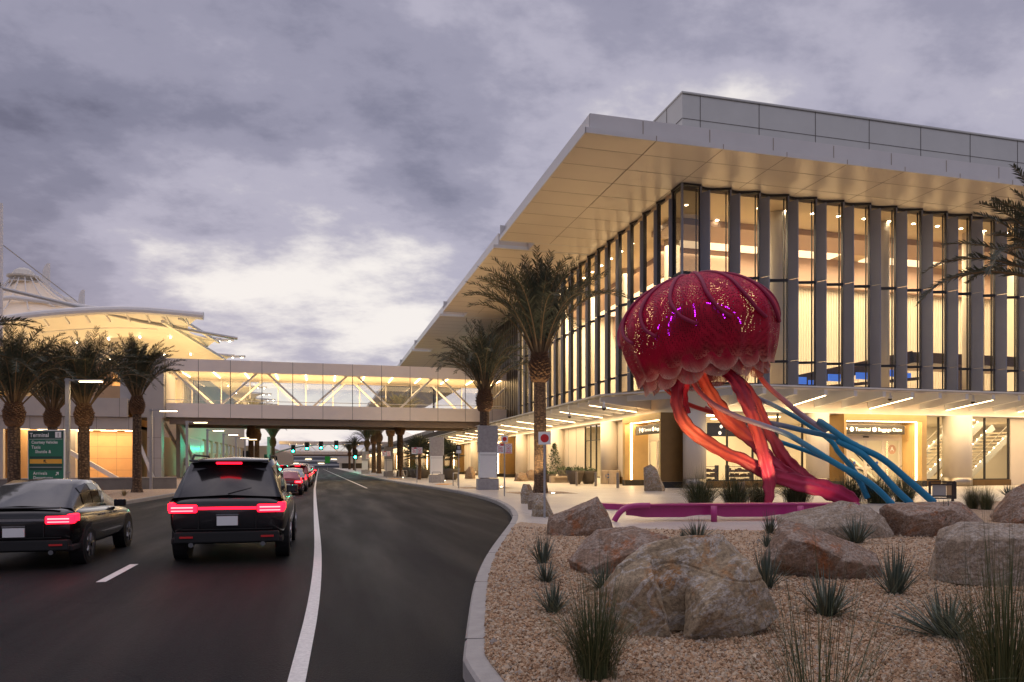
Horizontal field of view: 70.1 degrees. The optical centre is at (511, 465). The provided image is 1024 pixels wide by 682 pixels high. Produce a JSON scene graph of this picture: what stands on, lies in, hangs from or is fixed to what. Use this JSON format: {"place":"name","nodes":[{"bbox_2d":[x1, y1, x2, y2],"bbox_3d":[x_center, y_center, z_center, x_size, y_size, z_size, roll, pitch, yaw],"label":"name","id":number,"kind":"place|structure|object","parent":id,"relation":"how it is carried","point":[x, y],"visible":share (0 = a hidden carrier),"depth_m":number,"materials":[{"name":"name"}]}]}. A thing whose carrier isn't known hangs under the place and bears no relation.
{"place":"outdoors","nodes":[
{"label":"outdoors","id":0,"kind":"place"},
{"bbox_2d":[103,476,181,499],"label":"sidewalk","id":1,"kind":"structure","parent":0,"point":[114,494],"depth_m":37.73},
{"bbox_2d":[0,282,43,397],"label":"date palm","id":2,"kind":"object","parent":1,"relation":"on","point":[20,325],"visible":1,"depth_m":21.27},
{"bbox_2d":[28,430,70,478],"bbox_3d":[-18.404,0.024,29.052,1.869,2.853,0.167,0,0,9],"label":"wayfinding sign","id":3,"kind":"object","parent":1,"relation":"on","point":[46,453],"visible":0.92,"depth_m":28.99,"materials":[{"name":"metal"}]},
{"bbox_2d":[0,318,100,482],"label":"date palm","id":4,"kind":"object","parent":1,"relation":"on","point":[15,376],"visible":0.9,"depth_m":28.78,"materials":[{"name":"plant"}]},
{"bbox_2d":[2,342,128,429],"bbox_3d":[-22.679,-2.298,35.900,6.655,7.497,6.899,0,0,14],"label":"date palm","id":5,"kind":"object","parent":1,"relation":"on","point":[52,416],"visible":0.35,"depth_m":35.59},
{"bbox_2d":[64,378,102,478],"bbox_3d":[-17.238,-1.025,29.411,1.506,4.950,0.182,0,0,-1],"label":"street lamp","id":6,"kind":"object","parent":1,"relation":"on","point":[67,424],"visible":0.88,"depth_m":29.33,"materials":[{"name":"metal"}]},
{"bbox_2d":[0,477,176,489],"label":"retaining wall","id":7,"kind":"structure","parent":1,"relation":"on","point":[114,483],"depth_m":43.81,"materials":[{"name":"concrete"}]},
{"bbox_2d":[20,326,163,479],"bbox_3d":[-18.561,-2.280,31.654,5.463,7.460,6.026,0,0,37],"label":"date palm","id":8,"kind":"object","parent":1,"relation":"on","point":[81,393],"visible":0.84,"depth_m":31.36,"materials":[{"name":"plant"}]},
{"bbox_2d":[96,332,185,491],"bbox_3d":[-20.081,-2.798,39.209,5.586,8.497,5.467,0,0,35],"label":"date palm","id":9,"kind":"object","parent":1,"relation":"on","point":[137,404],"visible":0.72,"depth_m":38.98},
{"bbox_2d":[149,409,177,488],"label":"street lamp","id":10,"kind":"object","parent":1,"relation":"on","point":[151,448],"visible":1,"depth_m":44.04,"materials":[{"name":"metal"}]},
{"bbox_2d":[233,396,271,457],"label":"date palm","id":11,"kind":"object","parent":1,"relation":"on","point":[250,432],"visible":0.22,"depth_m":88.96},
{"bbox_2d":[264,437,351,457],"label":"traffic signal","id":12,"kind":"object","parent":1,"relation":"on","point":[307,445],"visible":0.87,"depth_m":127.97,"materials":[{"name":"metal"}]},
{"bbox_2d":[0,467,511,681],"bbox_3d":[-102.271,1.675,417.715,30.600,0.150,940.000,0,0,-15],"label":"road","id":13,"kind":"structure","parent":0,"point":[401,564],"depth_m":8.77,"materials":[{"name":"asphalt"}]},
{"bbox_2d":[0,478,132,563],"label":"car","id":14,"kind":"object","parent":13,"relation":"on","point":[77,519],"visible":1,"depth_m":11.65,"materials":[{"name":"black paint"}]},
{"bbox_2d":[97,469,365,681],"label":"road marking","id":15,"kind":"object","parent":13,"relation":"on","point":[299,667],"visible":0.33,"depth_m":7.97,"materials":[{"name":"paint"}]},
{"bbox_2d":[168,454,297,558],"bbox_3d":[-5.240,0.722,14.193,2.020,1.816,4.774,0,0,-15],"label":"suv","id":16,"kind":"object","parent":13,"relation":"on","point":[234,500],"visible":1,"depth_m":12.05,"materials":[{"name":"grey paint"}]},
{"bbox_2d":[282,471,304,494],"bbox_3d":[-12.430,0.960,40.629,1.737,1.325,3.978,0,0,-15],"label":"car","id":17,"kind":"object","parent":13,"relation":"on","point":[292,477],"visible":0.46,"depth_m":39.20,"materials":[{"name":"red paint"}]},
{"bbox_2d":[334,468,517,681],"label":"kerb","id":18,"kind":"structure","parent":13,"relation":"on","point":[477,666],"depth_m":7.02,"materials":[{"name":"concrete"}]},
{"bbox_2d":[0,0,1023,451],"label":"sky","id":19,"kind":"structure","parent":0,"point":[315,180],"materials":[{"name":"grey"}]},
{"bbox_2d":[336,468,1019,529],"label":"plaza pavement","id":20,"kind":"structure","parent":0,"point":[603,493],"depth_m":31.84,"materials":[{"name":"concrete"}]},
{"bbox_2d":[374,430,383,473],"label":"date palm","id":21,"kind":"object","parent":20,"relation":"on","point":[378,437],"visible":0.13,"depth_m":127.50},
{"bbox_2d":[383,447,393,476],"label":"sign pylon","id":22,"kind":"object","parent":20,"relation":"on","point":[390,472],"visible":0.97,"depth_m":93.33,"materials":[{"name":"grey stone"}]},
{"bbox_2d":[374,392,425,476],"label":"date palm","id":23,"kind":"object","parent":20,"relation":"on","point":[399,432],"visible":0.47,"depth_m":93.41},
{"bbox_2d":[399,434,428,479],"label":"fan palm","id":24,"kind":"object","parent":20,"relation":"on","point":[420,441],"visible":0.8,"depth_m":73.67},
{"bbox_2d":[429,437,443,482],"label":"pillar","id":25,"kind":"structure","parent":20,"relation":"on","point":[436,449],"depth_m":60.84,"materials":[{"name":"grey stone"}]},
{"bbox_2d":[443,465,459,479],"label":"bowl planter","id":26,"kind":"object","parent":20,"relation":"on","point":[448,473],"visible":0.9,"depth_m":72.32,"materials":[{"name":"concrete"}]},
{"bbox_2d":[443,442,463,467],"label":"fan palm","id":27,"kind":"object","parent":26,"relation":"in","point":[450,449],"visible":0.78,"depth_m":72.58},
{"bbox_2d":[457,487,508,488],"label":"tree pit","id":28,"kind":"object","parent":20,"relation":"on","point":[475,487],"visible":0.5,"depth_m":47.44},
{"bbox_2d":[430,318,529,425],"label":"date palm","id":29,"kind":"object","parent":28,"relation":"on","point":[486,359],"visible":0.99,"depth_m":46.42,"materials":[{"name":"plant"}]},
{"bbox_2d":[476,425,498,489],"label":"pillar","id":30,"kind":"structure","parent":20,"relation":"on","point":[487,443],"depth_m":43.22,"materials":[{"name":"grey stone"}]},
{"bbox_2d":[497,435,511,495],"bbox_3d":[-0.350,0.025,34.137,0.700,2.850,0.052,0,0,-6],"label":"parking sign","id":31,"kind":"object","parent":20,"relation":"on","point":[504,448],"visible":1,"depth_m":34.12,"materials":[{"name":"metal"}]},
{"bbox_2d":[507,491,572,493],"bbox_3d":[1.503,1.458,38.491,3.200,0.024,2.800,0,0,-15],"label":"tree pit","id":32,"kind":"object","parent":20,"relation":"on","point":[559,492],"visible":0.57,"depth_m":38.74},
{"bbox_2d":[461,245,627,492],"bbox_3d":[1.444,-4.915,38.369,8.937,12.729,8.747,0,0,-38],"label":"date palm","id":33,"kind":"object","parent":32,"relation":"on","point":[541,296],"visible":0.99,"depth_m":37.77,"materials":[{"name":"plant"}]},
{"bbox_2d":[531,492,552,516],"bbox_3d":[0.873,1.150,20.739,0.639,0.760,0.481,0,0,0],"label":"boulder","id":34,"kind":"object","parent":20,"relation":"on","point":[537,508],"visible":0.67,"depth_m":20.60,"materials":[{"name":"beige stone"}]},
{"bbox_2d":[538,432,550,517],"bbox_3d":[0.898,0.260,20.154,0.350,2.380,0.052,0,0,-6],"label":"parking sign","id":35,"kind":"object","parent":20,"relation":"on","point":[544,439],"visible":1,"depth_m":20.14,"materials":[{"name":"metal"}]},
{"bbox_2d":[566,465,583,483],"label":"bowl planter","id":36,"kind":"object","parent":20,"relation":"on","point":[570,473],"visible":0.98,"depth_m":56.01,"materials":[{"name":"grey concrete"}]},
{"bbox_2d":[644,464,664,490],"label":"boulder","id":37,"kind":"object","parent":20,"relation":"on","point":[652,480],"visible":0.78,"depth_m":40.77,"materials":[{"name":"beige stone"}]},
{"bbox_2d":[366,91,1023,488],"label":"terminal building","id":38,"kind":"structure","parent":20,"relation":"on","point":[832,231],"depth_m":50.54,"materials":[{"name":"white metal"}]},
{"bbox_2d":[279,441,364,455],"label":"pedestrian bridge","id":39,"kind":"structure","parent":38,"relation":"attached to","point":[310,452],"depth_m":359.82,"materials":[{"name":"grey glass"}]},
{"bbox_2d":[166,358,506,430],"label":"pedestrian bridge","id":40,"kind":"structure","parent":38,"relation":"attached to","point":[278,416],"depth_m":85.70,"materials":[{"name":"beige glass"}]},
{"bbox_2d":[369,353,477,448],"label":"ribbon window","id":41,"kind":"structure","parent":38,"relation":"in","point":[426,394],"depth_m":141.09,"materials":[{"name":"glass"}]},
{"bbox_2d":[563,274,573,402],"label":"window","id":42,"kind":"structure","parent":38,"relation":"in","point":[564,326],"depth_m":68.28,"materials":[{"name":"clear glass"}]},
{"bbox_2d":[570,264,581,400],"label":"window","id":43,"kind":"structure","parent":38,"relation":"in","point":[572,330],"depth_m":66.13,"materials":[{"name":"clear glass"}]},
{"bbox_2d":[578,261,585,398],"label":"window","id":44,"kind":"structure","parent":38,"relation":"in","point":[581,326],"depth_m":64.02,"materials":[{"name":"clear glass"}]},
{"bbox_2d":[587,254,600,396],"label":"window","id":45,"kind":"structure","parent":38,"relation":"in","point":[590,321],"depth_m":61.90,"materials":[{"name":"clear glass"}]},
{"bbox_2d":[597,245,605,393],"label":"window","id":46,"kind":"structure","parent":38,"relation":"in","point":[599,316],"depth_m":59.76,"materials":[{"name":"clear glass"}]},
{"bbox_2d":[607,238,614,393],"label":"window","id":47,"kind":"structure","parent":38,"relation":"in","point":[610,311],"depth_m":57.64,"materials":[{"name":"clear glass"}]},
{"bbox_2d":[618,229,626,391],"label":"window","id":48,"kind":"structure","parent":38,"relation":"in","point":[621,305],"depth_m":55.51,"materials":[{"name":"grey glass"}]},
{"bbox_2d":[629,219,638,390],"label":"window","id":49,"kind":"structure","parent":38,"relation":"in","point":[632,298],"depth_m":53.38,"materials":[{"name":"grey glass"}]},
{"bbox_2d":[642,210,650,342],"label":"window","id":50,"kind":"structure","parent":38,"relation":"in","point":[644,213],"depth_m":51.31,"materials":[{"name":"grey glass"}]},
{"bbox_2d":[636,424,658,434],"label":"overhead sign","id":51,"kind":"object","parent":38,"relation":"attached to","point":[648,429],"visible":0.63,"depth_m":50.01,"materials":[{"name":"metal"}]},
{"bbox_2d":[656,198,665,324],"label":"window","id":52,"kind":"structure","parent":38,"relation":"in","point":[658,203],"depth_m":49.12,"materials":[{"name":"grey glass"}]},
{"bbox_2d":[671,183,680,304],"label":"window","id":53,"kind":"structure","parent":38,"relation":"in","point":[676,192],"depth_m":46.72,"materials":[{"name":"grey glass"}]},
{"bbox_2d":[359,384,1023,456],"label":"entrance canopy","id":54,"kind":"object","parent":38,"relation":"attached to","point":[591,406],"visible":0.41,"depth_m":49.49,"materials":[{"name":"white metal"}]},
{"bbox_2d":[683,182,700,304],"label":"window","id":55,"kind":"structure","parent":38,"relation":"in","point":[691,192],"depth_m":46.18,"materials":[{"name":"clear glass"}]},
{"bbox_2d":[702,187,730,383],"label":"window","id":56,"kind":"structure","parent":38,"relation":"in","point":[703,188],"depth_m":46.85,"materials":[{"name":"grey glass"}]},
{"bbox_2d":[707,423,775,435],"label":"hanging sign","id":57,"kind":"object","parent":38,"relation":"hanging from","point":[716,429],"visible":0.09,"depth_m":48.98,"materials":[{"name":"black"}]},
{"bbox_2d":[732,190,759,383],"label":"window","id":58,"kind":"structure","parent":38,"relation":"in","point":[755,278],"depth_m":47.41,"materials":[{"name":"grey metal"}]},
{"bbox_2d":[707,414,802,480],"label":"window","id":59,"kind":"structure","parent":38,"relation":"in","point":[777,415],"depth_m":47.79,"materials":[{"name":"black metal"}]},
{"bbox_2d":[760,191,788,384],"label":"window","id":60,"kind":"structure","parent":38,"relation":"in","point":[783,280],"depth_m":47.93,"materials":[{"name":"grey metal"}]},
{"bbox_2d":[789,196,816,385],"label":"window","id":61,"kind":"structure","parent":38,"relation":"in","point":[811,282],"depth_m":48.48,"materials":[{"name":"grey metal"}]},
{"bbox_2d":[817,199,843,386],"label":"window","id":62,"kind":"structure","parent":38,"relation":"in","point":[838,284],"depth_m":49.01,"materials":[{"name":"grey metal"}]},
{"bbox_2d":[845,202,870,386],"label":"window","id":63,"kind":"structure","parent":38,"relation":"in","point":[867,364],"depth_m":49.55,"materials":[{"name":"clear glass"}]},
{"bbox_2d":[847,424,904,434],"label":"overhead sign","id":64,"kind":"object","parent":38,"relation":"attached to","point":[877,429],"visible":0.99,"depth_m":49.84,"materials":[{"name":"metal"}]},
{"bbox_2d":[871,205,896,387],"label":"window","id":65,"kind":"structure","parent":38,"relation":"in","point":[891,288],"depth_m":50.09,"materials":[{"name":"grey metal"}]},
{"bbox_2d":[897,208,922,388],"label":"window","id":66,"kind":"structure","parent":38,"relation":"in","point":[917,290],"depth_m":50.65,"materials":[{"name":"grey metal"}]},
{"bbox_2d":[923,211,947,389],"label":"window","id":67,"kind":"structure","parent":38,"relation":"in","point":[944,291],"depth_m":51.16,"materials":[{"name":"grey metal"}]},
{"bbox_2d":[948,213,971,390],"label":"window","id":68,"kind":"structure","parent":38,"relation":"in","point":[966,293],"depth_m":51.69,"materials":[{"name":"grey metal"}]},
{"bbox_2d":[973,216,995,390],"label":"window","id":69,"kind":"structure","parent":38,"relation":"in","point":[992,223],"depth_m":52.27,"materials":[{"name":"grey metal"}]},
{"bbox_2d":[973,418,1008,479],"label":"window","id":70,"kind":"structure","parent":38,"relation":"in","point":[984,419],"depth_m":52.63,"materials":[{"name":"black metal"}]},
{"bbox_2d":[997,219,1018,391],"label":"window","id":71,"kind":"structure","parent":38,"relation":"in","point":[1015,297],"depth_m":52.79,"materials":[{"name":"grey metal"}]},
{"bbox_2d":[668,466,731,502],"bbox_3d":[6.622,0.602,25.577,3.210,1.701,3.036,0,0,-15],"label":"grass clump","id":72,"kind":"object","parent":20,"relation":"on","point":[701,491],"visible":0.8,"depth_m":25.22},
{"bbox_2d":[612,502,859,521],"bbox_3d":[5.915,1.211,19.037,6.735,0.501,1.048,0,0,-6],"label":"curved bench","id":73,"kind":"object","parent":20,"relation":"on","point":[714,510],"visible":0.86,"depth_m":19.02,"materials":[{"name":"paint"}]},
{"bbox_2d":[710,467,767,502],"bbox_3d":[7.961,0.627,26.281,2.943,1.649,3.112,0,0,12],"label":"grass clump","id":74,"kind":"object","parent":20,"relation":"on","point":[736,495],"visible":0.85,"depth_m":25.91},
{"bbox_2d":[485,501,1023,681],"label":"gravel bed","id":75,"kind":"object","parent":20,"relation":"on","point":[979,512],"visible":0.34,"depth_m":10.11,"materials":[{"name":"gravel"}]},
{"bbox_2d":[525,524,558,563],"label":"spiky plant","id":76,"kind":"object","parent":75,"relation":"on","point":[545,552],"visible":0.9,"depth_m":10.56,"materials":[{"name":"green plant"}]},
{"bbox_2d":[524,555,567,582],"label":"spiky plant","id":77,"kind":"object","parent":75,"relation":"on","point":[547,577],"visible":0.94,"depth_m":8.88,"materials":[{"name":"green plant"}]},
{"bbox_2d":[527,577,575,612],"bbox_3d":[0.418,1.243,7.115,0.595,0.378,0.607,0,0,-43],"label":"spiky plant","id":78,"kind":"object","parent":75,"relation":"on","point":[554,593],"visible":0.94,"depth_m":7.06,"materials":[{"name":"green plant"}]},
{"bbox_2d":[546,496,612,535],"bbox_3d":[1.415,1.095,15.159,1.400,0.889,0.935,0,0,0],"label":"boulder","id":79,"kind":"object","parent":75,"relation":"on","point":[589,517],"visible":0.7,"depth_m":14.83,"materials":[{"name":"brown stone"}]},
{"bbox_2d":[523,541,663,681],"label":"grass clump","id":80,"kind":"object","parent":75,"relation":"on","point":[594,659],"visible":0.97,"depth_m":4.80,"materials":[{"name":"plant"}]},
{"bbox_2d":[580,558,613,587],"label":"spiky plant","id":81,"kind":"object","parent":75,"relation":"on","point":[595,576],"visible":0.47,"depth_m":8.42,"materials":[{"name":"green plant"}]},
{"bbox_2d":[569,526,668,574],"bbox_3d":[1.506,1.183,10.027,1.469,0.690,1.031,0,0,0],"label":"boulder","id":82,"kind":"object","parent":75,"relation":"on","point":[619,545],"visible":0.53,"depth_m":9.73,"materials":[{"name":"brown stone"}]},
{"bbox_2d":[598,534,778,639],"bbox_3d":[1.553,1.073,6.400,1.562,0.949,1.210,0,0,0],"label":"boulder","id":83,"kind":"object","parent":75,"relation":"on","point":[684,581],"visible":0.86,"depth_m":6.09,"materials":[{"name":"beige stone"}]},
{"bbox_2d":[679,516,723,535],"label":"spiky plant","id":84,"kind":"object","parent":75,"relation":"on","point":[694,531],"visible":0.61,"depth_m":13.69,"materials":[{"name":"green plant"}]},
{"bbox_2d":[748,539,797,588],"bbox_3d":[2.963,1.130,8.484,0.589,0.605,0.621,0,0,-21],"label":"spiky plant","id":85,"kind":"object","parent":75,"relation":"on","point":[765,575],"visible":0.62,"depth_m":8.42,"materials":[{"name":"green plant"}]},
{"bbox_2d":[763,520,881,579],"bbox_3d":[4.034,1.124,9.476,1.520,0.821,0.906,0,0,0],"label":"boulder","id":86,"kind":"object","parent":75,"relation":"on","point":[794,536],"visible":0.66,"depth_m":9.21,"materials":[{"name":"brown stone"}]},
{"bbox_2d":[651,506,1000,681],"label":"grass clump","id":87,"kind":"object","parent":75,"relation":"on","point":[827,670],"visible":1,"depth_m":3.83,"materials":[{"name":"plant"}]},
{"bbox_2d":[786,563,870,616],"bbox_3d":[3.023,1.170,6.963,0.846,0.527,0.830,0,0,35],"label":"spiky plant","id":88,"kind":"object","parent":75,"relation":"on","point":[823,595],"visible":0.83,"depth_m":6.88,"materials":[{"name":"green plant"}]},
{"bbox_2d":[776,501,893,538],"bbox_3d":[6.486,1.125,14.757,2.261,0.818,1.220,0,0,-8],"label":"boulder","id":89,"kind":"object","parent":75,"relation":"on","point":[823,518],"visible":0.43,"depth_m":14.45,"materials":[{"name":"grey stone"}]},
{"bbox_2d":[830,513,883,542],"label":"spiky plant","id":90,"kind":"object","parent":75,"relation":"on","point":[856,534],"visible":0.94,"depth_m":13.43,"materials":[{"name":"green plant"}]},
{"bbox_2d":[860,542,922,594],"bbox_3d":[4.227,1.108,8.067,0.633,0.650,0.666,0,0,10],"label":"spiky plant","id":91,"kind":"object","parent":75,"relation":"on","point":[897,574],"visible":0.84,"depth_m":8.00,"materials":[{"name":"green plant"}]},
{"bbox_2d":[879,501,982,536],"bbox_3d":[8.644,1.138,14.960,2.180,0.789,1.237,0,0,0],"label":"boulder","id":92,"kind":"object","parent":75,"relation":"on","point":[918,519],"visible":0.62,"depth_m":14.55,"materials":[{"name":"brown stone"}]},
{"bbox_2d":[854,584,1018,638],"bbox_3d":[3.558,1.197,6.065,1.274,0.475,1.304,0,0,35],"label":"spiky plant","id":93,"kind":"object","parent":75,"relation":"on","point":[925,623],"visible":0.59,"depth_m":6.03,"materials":[{"name":"green plant"}]},
{"bbox_2d":[886,500,1023,681],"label":"grass clump","id":94,"kind":"object","parent":75,"relation":"on","point":[1002,656],"visible":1,"depth_m":4.42,"materials":[{"name":"plant"}]},
{"bbox_2d":[952,474,985,508],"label":"grass clump","id":95,"kind":"object","parent":75,"relation":"on","point":[969,503],"visible":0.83,"depth_m":23.95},
{"bbox_2d":[916,163,1023,306],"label":"date palm","id":96,"kind":"object","parent":75,"relation":"on","point":[1018,213],"visible":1,"depth_m":22.29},
{"bbox_2d":[927,521,1023,586],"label":"boulder","id":97,"kind":"object","parent":75,"relation":"on","point":[949,536],"visible":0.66,"depth_m":8.62,"materials":[{"name":"grey stone"}]},
{"bbox_2d":[969,479,1002,509],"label":"grass clump","id":98,"kind":"object","parent":75,"relation":"on","point":[986,503],"visible":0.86,"depth_m":23.42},
{"bbox_2d":[990,484,1023,523],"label":"boulder","id":99,"kind":"object","parent":75,"relation":"on","point":[1005,510],"visible":0.77,"depth_m":18.15,"materials":[{"name":"brown stone"}]},
{"bbox_2d":[741,472,786,502],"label":"grass clump","id":100,"kind":"object","parent":20,"relation":"on","point":[761,498],"visible":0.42,"depth_m":27.04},
{"bbox_2d":[617,270,936,503],"bbox_3d":[9.390,-2.699,27.198,11.297,8.508,5.748,0,0,-15],"label":"jellyfish sculpture","id":101,"kind":"object","parent":20,"relation":"on","point":[698,346],"visible":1,"depth_m":25.65,"materials":[{"name":"glass"}]},
{"bbox_2d":[775,471,819,501],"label":"grass clump","id":102,"kind":"object","parent":20,"relation":"on","point":[790,495],"visible":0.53,"depth_m":27.28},
{"bbox_2d":[830,460,870,501],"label":"grass clump","id":103,"kind":"object","parent":20,"relation":"on","point":[852,487],"visible":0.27,"depth_m":28.31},
{"bbox_2d":[855,465,909,503],"bbox_3d":[14.117,0.627,27.916,3.112,1.649,2.943,0,0,30],"label":"grass clump","id":104,"kind":"object","parent":20,"relation":"on","point":[876,498],"visible":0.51,"depth_m":27.65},
{"bbox_2d":[888,465,934,501],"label":"grass clump","id":105,"kind":"object","parent":20,"relation":"on","point":[912,493],"visible":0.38,"depth_m":28.74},
{"bbox_2d":[896,421,986,481],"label":"staircase","id":106,"kind":"structure","parent":20,"relation":"on","point":[932,447],"depth_m":57.27,"materials":[{"name":"white metal"}]},
{"bbox_2d":[934,425,1006,480],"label":"staircase","id":107,"kind":"structure","parent":20,"relation":"on","point":[990,455],"depth_m":59.20,"materials":[{"name":"metal"}]},
{"bbox_2d":[928,481,956,500],"bbox_3d":[17.353,1.045,29.629,1.075,0.810,0.545,0,0,3],"label":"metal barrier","id":108,"kind":"object","parent":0,"point":[947,489],"visible":0.85,"depth_m":29.39,"materials":[{"name":"grey metal"}]},
{"bbox_3d":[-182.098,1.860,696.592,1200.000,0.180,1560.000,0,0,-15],"label":"ground","id":109,"kind":"structure","parent":0,"visible":0},
{"bbox_2d":[0,267,277,477],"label":"tent terminal","id":110,"kind":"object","parent":109,"relation":"on","point":[111,441],"visible":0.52,"depth_m":92.95,"materials":[{"name":"beige fabric"}]},
{"bbox_2d":[0,203,237,343],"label":"mast","id":111,"kind":"object","parent":110,"relation":"on","point":[2,288],"visible":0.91,"depth_m":90.96,"materials":[{"name":"white metal"}]},
{"bbox_2d":[243,446,293,465],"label":"long building","id":112,"kind":"structure","parent":109,"relation":"on","point":[284,458],"depth_m":249.12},
{"bbox_2d":[294,456,358,467],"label":"parking structure","id":113,"kind":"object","parent":109,"relation":"on","point":[317,461],"visible":0.38,"depth_m":502.31,"materials":[{"name":"concrete"}]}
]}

